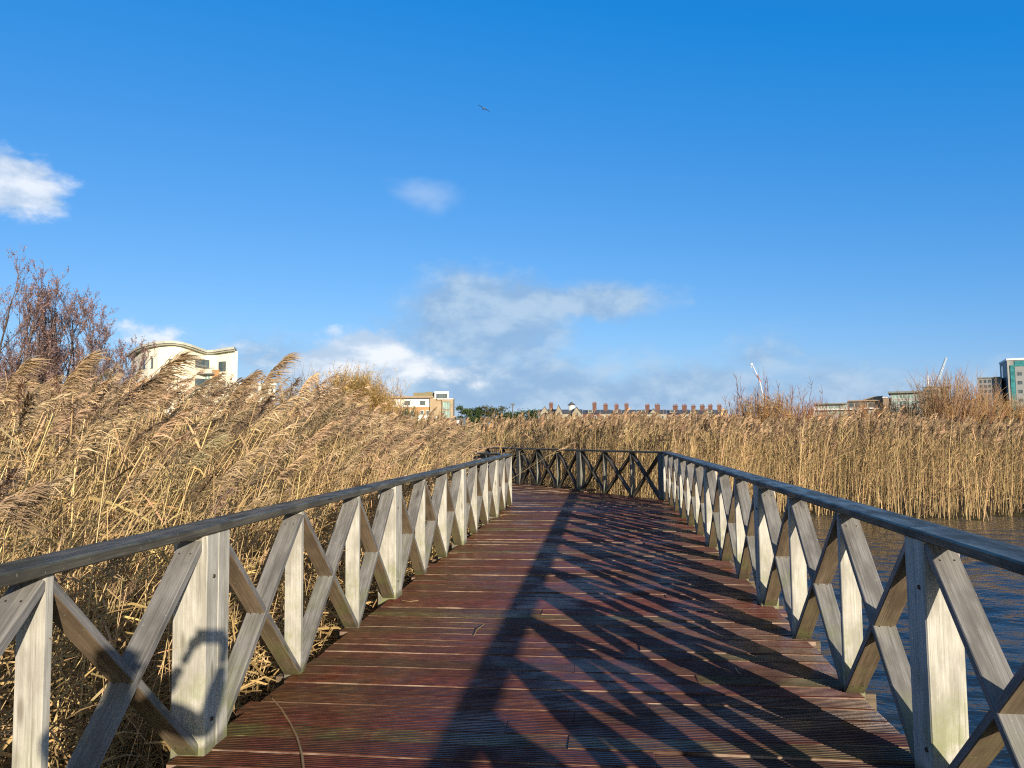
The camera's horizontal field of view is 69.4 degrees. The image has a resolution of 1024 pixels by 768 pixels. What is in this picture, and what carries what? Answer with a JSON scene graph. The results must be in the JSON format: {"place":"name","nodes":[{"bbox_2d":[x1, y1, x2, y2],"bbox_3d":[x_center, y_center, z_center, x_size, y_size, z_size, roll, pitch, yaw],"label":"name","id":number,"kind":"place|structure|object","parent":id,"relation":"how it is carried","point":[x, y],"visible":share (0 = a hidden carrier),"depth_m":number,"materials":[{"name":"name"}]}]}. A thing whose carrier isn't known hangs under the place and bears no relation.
{"place":"outdoors","nodes":[
{"label":"outdoors","id":0,"kind":"place"},
{"bbox_2d":[126,341,237,440],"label":"apartment building","id":1,"kind":"structure","parent":0,"point":[216,362],"depth_m":115.01,"materials":[{"name":"beige paint"}]},
{"bbox_2d":[142,358,152,368],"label":"window","id":2,"kind":"structure","parent":1,"relation":"in","point":[152,358],"depth_m":113.01,"materials":[{"name":"grey glass"}]},
{"bbox_2d":[195,378,207,386],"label":"window","id":3,"kind":"structure","parent":1,"relation":"in","point":[198,382],"depth_m":115.44,"materials":[{"name":"grey glass"}]},
{"bbox_2d":[195,359,209,367],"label":"window","id":4,"kind":"structure","parent":1,"relation":"in","point":[205,363],"depth_m":116.00,"materials":[{"name":"grey glass"}]},
{"bbox_2d":[218,361,225,371],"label":"window","id":5,"kind":"structure","parent":1,"relation":"in","point":[221,365],"depth_m":116.24,"materials":[{"name":"grey glass"}]},
{"bbox_2d":[240,383,274,403],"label":"building","id":6,"kind":"structure","parent":0,"point":[259,388],"depth_m":124.70,"materials":[{"name":"white concrete"}]},
{"bbox_2d":[446,418,465,444],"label":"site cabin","id":7,"kind":"object","parent":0,"point":[463,420],"visible":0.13,"depth_m":118.17,"materials":[{"name":"white metal"}]},
{"bbox_2d":[0,437,1023,767],"bbox_3d":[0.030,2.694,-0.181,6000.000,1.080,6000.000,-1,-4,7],"label":"ground","id":8,"kind":"structure","parent":0,"point":[1004,509],"depth_m":19.93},
{"bbox_2d":[1,354,51,403],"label":"reed","id":9,"kind":"object","parent":8,"relation":"on","point":[24,368],"visible":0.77,"depth_m":6.51,"materials":[{"name":"plant"}]},
{"bbox_2d":[0,245,69,387],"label":"tree","id":10,"kind":"object","parent":8,"relation":"on","point":[7,310],"visible":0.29,"depth_m":23.65,"materials":[{"name":"brown plant"}]},
{"bbox_2d":[0,259,88,438],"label":"tree","id":11,"kind":"object","parent":8,"relation":"on","point":[43,347],"visible":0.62,"depth_m":23.12,"materials":[{"name":"brown plant"}]},
{"bbox_2d":[5,349,110,554],"bbox_3d":[-4.417,1.196,7.003,1.334,3.056,0.422,-1,-4,7],"label":"reed","id":12,"kind":"object","parent":8,"relation":"on","point":[83,365],"visible":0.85,"depth_m":7.00,"materials":[{"name":"plant"}]},
{"bbox_2d":[7,279,156,465],"bbox_3d":[-14.249,0.178,24.363,3.844,7.665,3.840,-1,-4,7],"label":"tree","id":13,"kind":"object","parent":8,"relation":"on","point":[85,312],"visible":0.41,"depth_m":24.32,"materials":[{"name":"brown plant"}]},
{"bbox_2d":[12,348,206,694],"bbox_3d":[-3.364,1.183,6.202,1.719,2.950,0.370,-1,-4,7],"label":"reed","id":14,"kind":"object","parent":8,"relation":"on","point":[184,358],"visible":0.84,"depth_m":6.21,"materials":[{"name":"plant"}]},
{"bbox_2d":[74,334,145,437],"bbox_3d":[-13.789,1.114,25.325,2.137,5.928,4.409,1,-4,-23],"label":"tree","id":15,"kind":"object","parent":8,"relation":"on","point":[132,358],"visible":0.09,"depth_m":25.76,"materials":[{"name":"brown plant"}]},
{"bbox_2d":[120,368,266,642],"bbox_3d":[-3.182,1.291,7.415,1.609,2.895,0.280,-1,-4,7],"label":"reed","id":16,"kind":"object","parent":8,"relation":"on","point":[239,390],"visible":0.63,"depth_m":7.42,"materials":[{"name":"plant"}]},
{"bbox_2d":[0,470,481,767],"bbox_3d":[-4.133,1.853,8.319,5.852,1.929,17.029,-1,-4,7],"label":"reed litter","id":17,"kind":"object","parent":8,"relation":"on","point":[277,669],"visible":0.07,"depth_m":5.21,"materials":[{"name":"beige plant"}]},
{"bbox_2d":[0,363,524,767],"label":"reed bed","id":18,"kind":"object","parent":8,"relation":"on","point":[69,457],"visible":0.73,"depth_m":6.47,"materials":[{"name":"beige plant"}]},
{"bbox_2d":[225,352,302,526],"bbox_3d":[-2.612,1.206,7.023,1.362,2.998,0.474,-1,-4,9],"label":"reed","id":19,"kind":"object","parent":8,"relation":"on","point":[287,359],"visible":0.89,"depth_m":7.01,"materials":[{"name":"plant"}]},
{"bbox_2d":[276,364,323,421],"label":"shrub","id":20,"kind":"object","parent":8,"relation":"on","point":[301,383],"visible":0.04,"depth_m":35.75,"materials":[{"name":"brown plant"}]},
{"bbox_2d":[308,360,409,476],"bbox_3d":[-6.952,1.715,32.828,4.744,5.556,5.029,3,-5,-45],"label":"shrub","id":21,"kind":"object","parent":8,"relation":"on","point":[377,398],"visible":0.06,"depth_m":32.32,"materials":[{"name":"brown plant"}]},
{"bbox_2d":[380,378,423,421],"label":"shrub","id":22,"kind":"object","parent":8,"relation":"on","point":[398,401],"visible":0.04,"depth_m":40.08,"materials":[{"name":"brown plant"}]},
{"bbox_2d":[388,399,422,436],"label":"shrub","id":23,"kind":"object","parent":8,"relation":"on","point":[409,411],"visible":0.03,"depth_m":43.68,"materials":[{"name":"brown plant"}]},
{"bbox_2d":[387,391,454,429],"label":"apartment block","id":24,"kind":"structure","parent":8,"relation":"on","point":[441,401],"depth_m":150.39,"materials":[{"name":"beige brick"}]},
{"bbox_2d":[436,394,447,398],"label":"window","id":25,"kind":"structure","parent":24,"relation":"in","point":[444,396],"depth_m":152.73,"materials":[{"name":"grey glass"}]},
{"bbox_2d":[442,401,449,409],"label":"window","id":26,"kind":"structure","parent":24,"relation":"in","point":[446,404],"depth_m":150.19,"materials":[{"name":"green glass"}]},
{"bbox_2d":[443,411,450,417],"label":"window","id":27,"kind":"structure","parent":24,"relation":"in","point":[448,413],"depth_m":150.12,"materials":[{"name":"white glass"}]},
{"bbox_2d":[455,404,471,423],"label":"evergreen tree","id":28,"kind":"object","parent":8,"relation":"on","point":[459,408],"visible":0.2,"depth_m":189.41,"materials":[{"name":"green plant"}]},
{"bbox_2d":[463,408,481,441],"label":"evergreen tree","id":29,"kind":"object","parent":8,"relation":"on","point":[470,416],"visible":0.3,"depth_m":189.21,"materials":[{"name":"green plant"}]},
{"bbox_2d":[471,407,484,434],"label":"evergreen tree","id":30,"kind":"object","parent":8,"relation":"on","point":[477,413],"visible":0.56,"depth_m":189.00,"materials":[{"name":"green plant"}]},
{"bbox_2d":[479,404,501,440],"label":"evergreen tree","id":31,"kind":"object","parent":8,"relation":"on","point":[488,413],"visible":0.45,"depth_m":189.01,"materials":[{"name":"green plant"}]},
{"bbox_2d":[492,406,509,441],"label":"evergreen tree","id":32,"kind":"object","parent":8,"relation":"on","point":[501,408],"visible":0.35,"depth_m":189.49,"materials":[{"name":"green plant"}]},
{"bbox_2d":[500,410,518,441],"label":"evergreen tree","id":33,"kind":"object","parent":8,"relation":"on","point":[508,413],"visible":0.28,"depth_m":188.98,"materials":[{"name":"green plant"}]},
{"bbox_2d":[508,408,528,438],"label":"evergreen tree","id":34,"kind":"object","parent":8,"relation":"on","point":[523,412],"visible":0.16,"depth_m":189.64,"materials":[{"name":"green plant"}]},
{"bbox_2d":[524,409,539,439],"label":"evergreen tree","id":35,"kind":"object","parent":8,"relation":"on","point":[531,412],"visible":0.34,"depth_m":189.07,"materials":[{"name":"green plant"}]},
{"bbox_2d":[166,477,914,767],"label":"boardwalk","id":36,"kind":"structure","parent":8,"relation":"on","point":[618,631],"depth_m":4.95,"materials":[{"name":"brown wood"}]},
{"bbox_2d":[0,454,512,767],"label":"railing","id":37,"kind":"object","parent":36,"relation":"attached to","point":[204,569],"visible":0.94,"depth_m":3.85,"materials":[{"name":"grey wood"}]},
{"bbox_2d":[271,698,304,767],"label":"fallen reed","id":38,"kind":"object","parent":36,"relation":"on","point":[299,746],"visible":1,"depth_m":3.90,"materials":[{"name":"brown plant"}]},
{"bbox_2d":[399,451,506,505],"bbox_3d":[-1.833,2.684,20.175,0.190,1.695,7.298,1,-4,-28],"label":"railing","id":39,"kind":"object","parent":36,"relation":"attached to","point":[482,456],"visible":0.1,"depth_m":18.09,"materials":[{"name":"grey wood"}]},
{"bbox_2d":[458,447,663,499],"bbox_3d":[0.537,2.864,23.265,0.190,1.697,13.197,1,-4,-28],"label":"railing","id":40,"kind":"object","parent":36,"relation":"attached to","point":[580,458],"visible":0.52,"depth_m":20.56,"materials":[{"name":"brown wood"}]},
{"bbox_2d":[662,451,1023,767],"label":"railing","id":41,"kind":"object","parent":36,"relation":"attached to","point":[929,583],"visible":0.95,"depth_m":3.92,"materials":[{"name":"grey wood"}]},
{"bbox_2d":[637,404,650,418],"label":"terraced house","id":42,"kind":"structure","parent":8,"relation":"on","point":[647,407],"depth_m":237.96,"materials":[{"name":"brick"}]},
{"bbox_2d":[650,403,666,426],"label":"terraced house","id":43,"kind":"structure","parent":8,"relation":"on","point":[656,409],"depth_m":235.26,"materials":[{"name":"brick"}]},
{"bbox_2d":[698,404,706,438],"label":"terraced house","id":44,"kind":"structure","parent":8,"relation":"on","point":[702,410],"depth_m":238.35,"materials":[{"name":"red brick"}]},
{"bbox_2d":[707,404,714,416],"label":"terraced house","id":45,"kind":"structure","parent":8,"relation":"on","point":[710,409],"depth_m":238.01,"materials":[{"name":"brick"}]},
{"bbox_2d":[751,363,763,400],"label":"crane","id":46,"kind":"object","parent":8,"relation":"on","point":[759,378],"visible":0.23,"depth_m":151.11,"materials":[{"name":"white metal"}]},
{"bbox_2d":[716,368,814,476],"bbox_3d":[12.342,1.819,36.037,4.904,5.352,4.304,-1,-4,7],"label":"shrub","id":47,"kind":"object","parent":8,"relation":"on","point":[768,406],"visible":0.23,"depth_m":35.54,"materials":[{"name":"brown plant"}]},
{"bbox_2d":[783,384,849,473],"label":"shrub","id":48,"kind":"object","parent":8,"relation":"on","point":[816,410],"visible":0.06,"depth_m":36.76,"materials":[{"name":"brown plant"}]},
{"bbox_2d":[616,405,1023,520],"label":"reed bed","id":49,"kind":"object","parent":8,"relation":"on","point":[884,451],"visible":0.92,"depth_m":20.18,"materials":[{"name":"beige plant"}]},
{"bbox_2d":[832,399,905,472],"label":"shrub","id":50,"kind":"object","parent":8,"relation":"on","point":[860,405],"visible":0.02,"depth_m":37.80,"materials":[{"name":"brown plant"}]},
{"bbox_2d":[873,391,930,472],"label":"shrub","id":51,"kind":"object","parent":8,"relation":"on","point":[893,404],"visible":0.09,"depth_m":37.69,"materials":[{"name":"brown plant"}]},
{"bbox_2d":[882,391,922,415],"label":"office building","id":52,"kind":"structure","parent":8,"relation":"on","point":[895,395],"depth_m":193.12,"materials":[{"name":"metal"}]},
{"bbox_2d":[934,358,946,386],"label":"crane","id":53,"kind":"object","parent":8,"relation":"on","point":[942,367],"visible":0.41,"depth_m":280.57,"materials":[{"name":"white paint"}]},
{"bbox_2d":[893,362,1000,474],"bbox_3d":[21.102,1.707,35.904,4.145,5.364,4.113,-1,-4,7],"label":"shrub","id":54,"kind":"object","parent":8,"relation":"on","point":[954,408],"visible":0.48,"depth_m":35.44,"materials":[{"name":"brown plant"}]},
{"bbox_2d":[949,376,1017,472],"bbox_3d":[22.657,1.834,36.034,3.410,5.095,3.812,-1,-4,7],"label":"shrub","id":55,"kind":"object","parent":8,"relation":"on","point":[992,413],"visible":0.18,"depth_m":35.47,"materials":[{"name":"brown plant"}]},
{"bbox_2d":[978,377,1002,416],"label":"office building","id":56,"kind":"structure","parent":8,"relation":"on","point":[989,381],"depth_m":258.70,"materials":[{"name":"metal"}]},
{"bbox_2d":[986,394,1023,471],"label":"shrub","id":57,"kind":"object","parent":8,"relation":"on","point":[1020,414],"visible":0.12,"depth_m":36.57,"materials":[{"name":"brown plant"}]},
{"bbox_2d":[0,0,1023,434],"label":"sky","id":58,"kind":"structure","parent":0,"point":[651,202],"materials":[{"name":"blue"}]},
{"bbox_2d":[539,402,562,438],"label":"terraced house","id":59,"kind":"structure","parent":0,"point":[544,410],"depth_m":234.67,"materials":[{"name":"stone"}]},
{"bbox_2d":[562,402,582,436],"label":"terraced house","id":60,"kind":"structure","parent":0,"point":[572,410],"depth_m":235.57,"materials":[{"name":"stone"}]},
{"bbox_2d":[583,402,599,418],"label":"terraced house","id":61,"kind":"structure","parent":0,"point":[593,413],"depth_m":235.95,"materials":[{"name":"red brick"}]},
{"bbox_2d":[600,403,610,417],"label":"terraced house","id":62,"kind":"structure","parent":0,"point":[604,412],"depth_m":237.45,"materials":[{"name":"brick"}]},
{"bbox_2d":[611,404,621,416],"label":"terraced house","id":63,"kind":"structure","parent":0,"point":[616,407],"depth_m":238.35,"materials":[{"name":"red brick"}]},
{"bbox_2d":[622,403,636,418],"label":"terraced house","id":64,"kind":"structure","parent":0,"point":[626,407],"depth_m":238.59,"materials":[{"name":"red brick"}]},
{"bbox_2d":[667,404,679,418],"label":"terraced house","id":65,"kind":"structure","parent":0,"point":[675,410],"depth_m":236.01,"materials":[{"name":"red brick"}]},
{"bbox_2d":[680,404,688,417],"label":"terraced house","id":66,"kind":"structure","parent":0,"point":[684,409],"depth_m":238.16,"materials":[{"name":"brick"}]},
{"bbox_2d":[689,404,697,420],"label":"terraced house","id":67,"kind":"structure","parent":0,"point":[692,408],"depth_m":238.13,"materials":[{"name":"red brick"}]},
{"bbox_2d":[715,404,726,432],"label":"terraced house","id":68,"kind":"structure","parent":0,"point":[718,409],"depth_m":238.01,"materials":[{"name":"red brick"}]},
{"bbox_2d":[813,396,883,420],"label":"office building","id":69,"kind":"structure","parent":0,"point":[875,399],"depth_m":200.24,"materials":[{"name":"white paint"}]},
{"bbox_2d":[704,514,1023,767],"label":"water","id":70,"kind":"structure","parent":0,"point":[999,591],"depth_m":10.01,"materials":[{"name":"blue liquid"}]},
{"bbox_2d":[924,381,947,420],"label":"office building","id":71,"kind":"structure","parent":0,"point":[936,390],"depth_m":206.31,"materials":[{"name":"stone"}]},
{"bbox_2d":[999,358,1023,416],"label":"office tower","id":72,"kind":"structure","parent":0,"point":[1012,373],"depth_m":252.64,"materials":[{"name":"white paint"}]}
]}

